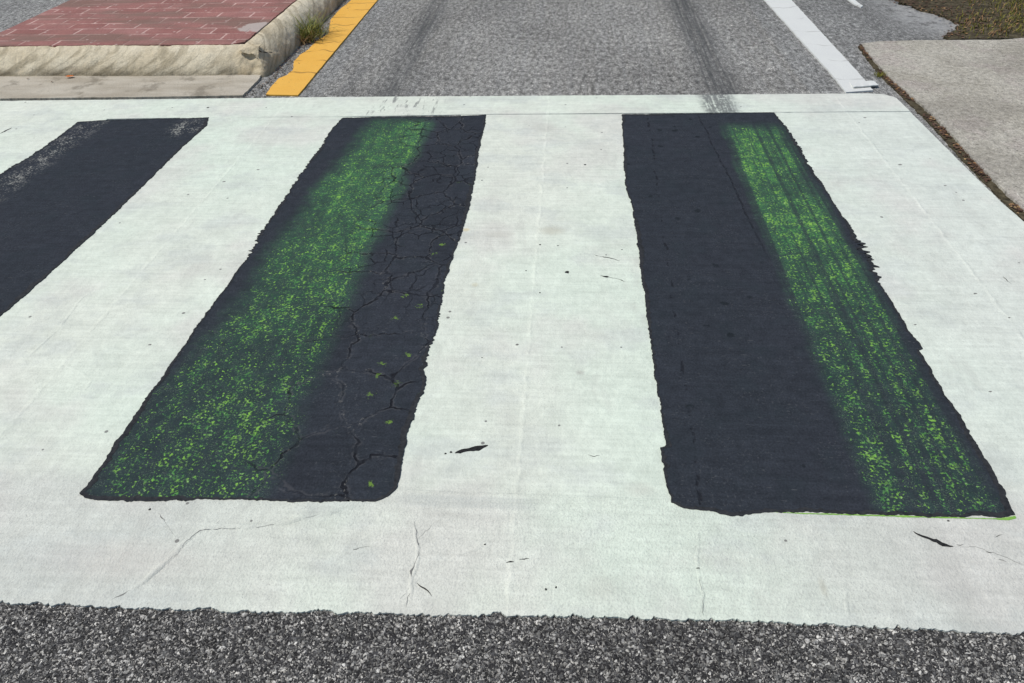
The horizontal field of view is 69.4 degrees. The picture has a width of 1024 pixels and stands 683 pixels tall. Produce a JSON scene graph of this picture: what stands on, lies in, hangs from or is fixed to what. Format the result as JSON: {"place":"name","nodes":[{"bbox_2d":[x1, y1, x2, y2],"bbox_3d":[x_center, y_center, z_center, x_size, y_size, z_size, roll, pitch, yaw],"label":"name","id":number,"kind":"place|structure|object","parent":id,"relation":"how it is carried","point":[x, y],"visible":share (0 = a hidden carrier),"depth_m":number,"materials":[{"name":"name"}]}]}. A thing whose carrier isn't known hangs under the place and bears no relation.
{"place":"outdoors","nodes":[
{"label":"outdoors","id":0,"kind":"place"},
{"bbox_2d":[0,0,1023,682],"bbox_3d":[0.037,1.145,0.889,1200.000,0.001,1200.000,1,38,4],"label":"asphalt road","id":1,"kind":"structure","parent":0,"point":[396,48],"depth_m":1.60,"materials":[{"name":"grey asphalt"}]},
{"bbox_2d":[0,119,107,173],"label":"white bar","id":2,"kind":"object","parent":1,"relation":"on","point":[21,140],"visible":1,"depth_m":3.84,"materials":[{"name":"paint"}]},
{"bbox_2d":[0,117,208,315],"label":"black stripe","id":3,"kind":"object","parent":1,"relation":"on","point":[66,193],"visible":1,"depth_m":3.35,"materials":[{"name":"paint"}]},
{"bbox_2d":[0,0,343,100],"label":"brick median","id":4,"kind":"object","parent":1,"relation":"on","point":[135,49],"visible":0.97,"depth_m":4.59,"materials":[{"name":"brick"}]},
{"bbox_2d":[0,117,356,496],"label":"white bar","id":5,"kind":"object","parent":1,"relation":"on","point":[98,326],"visible":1,"depth_m":2.62,"materials":[{"name":"paint"}]},
{"bbox_2d":[79,115,485,502],"bbox_3d":[-0.610,-0.395,2.898,0.830,0.006,2.642,1,38,4],"label":"black stripe","id":6,"kind":"object","parent":1,"relation":"on","point":[294,371],"visible":1,"depth_m":2.38,"materials":[{"name":"paint"}]},
{"bbox_2d":[244,0,353,96],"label":"gravel","id":7,"kind":"structure","parent":1,"relation":"on","point":[289,61],"depth_m":4.64,"materials":[{"name":"grey gravel"}]},
{"bbox_2d":[289,4,341,45],"bbox_3d":[-1.372,-2.205,5.090,0.477,0.211,0.514,1,38,4],"label":"grass tuft","id":8,"kind":"object","parent":1,"relation":"on","point":[309,35],"visible":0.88,"depth_m":5.07,"materials":[{"name":"green plant"}]},
{"bbox_2d":[266,0,377,95],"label":"yellow line","id":9,"kind":"object","parent":1,"relation":"on","point":[313,59],"visible":0.99,"depth_m":4.86,"materials":[{"name":"paint"}]},
{"bbox_2d":[0,93,909,120],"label":"white band","id":10,"kind":"object","parent":1,"relation":"on","point":[409,106],"visible":0.99,"depth_m":4.03,"materials":[{"name":"paint"}]},
{"bbox_2d":[0,495,1023,635],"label":"white band","id":11,"kind":"object","parent":1,"relation":"on","point":[432,559],"visible":1,"depth_m":1.71,"materials":[{"name":"paint"}]},
{"bbox_2d":[365,114,678,506],"bbox_3d":[0.131,-0.387,2.865,0.983,0.012,2.644,1,38,4],"label":"white bar","id":12,"kind":"object","parent":1,"relation":"on","point":[541,384],"visible":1,"depth_m":2.35,"materials":[{"name":"paint"}]},
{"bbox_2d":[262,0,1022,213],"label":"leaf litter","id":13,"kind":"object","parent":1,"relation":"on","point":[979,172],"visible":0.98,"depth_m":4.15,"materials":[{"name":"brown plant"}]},
{"bbox_2d":[621,112,1015,519],"bbox_3d":[0.894,-0.382,2.818,0.875,0.006,2.652,1,38,4],"label":"black stripe","id":14,"kind":"object","parent":1,"relation":"on","point":[793,373],"visible":1,"depth_m":2.29,"materials":[{"name":"paint"}]},
{"bbox_2d":[764,0,878,92],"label":"white edge line","id":15,"kind":"object","parent":1,"relation":"on","point":[825,52],"visible":1,"depth_m":4.66,"materials":[{"name":"paint"}]},
{"bbox_2d":[848,0,862,7],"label":"arc marking","id":16,"kind":"object","parent":1,"relation":"on","point":[855,3],"visible":1,"depth_m":5.47,"materials":[{"name":"white paint"}]},
{"bbox_2d":[874,71,885,77],"bbox_3d":[2.103,-1.536,4.232,0.088,0.026,0.096,-17,40,-18],"label":"weed","id":17,"kind":"object","parent":1,"relation":"on","point":[878,74],"visible":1,"depth_m":4.23,"materials":[{"name":"green plant"}]},
{"bbox_2d":[774,112,1023,517],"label":"white bar","id":18,"kind":"object","parent":1,"relation":"on","point":[936,224],"visible":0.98,"depth_m":2.72,"materials":[{"name":"paint"}]},
{"bbox_2d":[858,46,1023,220],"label":"joint soil","id":19,"kind":"structure","parent":1,"relation":"on","point":[997,192],"depth_m":3.45,"materials":[{"name":"brown soil"}]},
{"bbox_2d":[859,38,1023,210],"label":"driveway","id":20,"kind":"structure","parent":0,"point":[968,95],"depth_m":3.99,"materials":[{"name":"concrete"}]},
{"bbox_2d":[894,0,1023,39],"bbox_3d":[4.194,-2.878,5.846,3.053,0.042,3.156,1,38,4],"label":"verge grass","id":21,"kind":"structure","parent":0,"point":[1013,12],"depth_m":5.03,"materials":[{"name":"green plant"}]}
]}

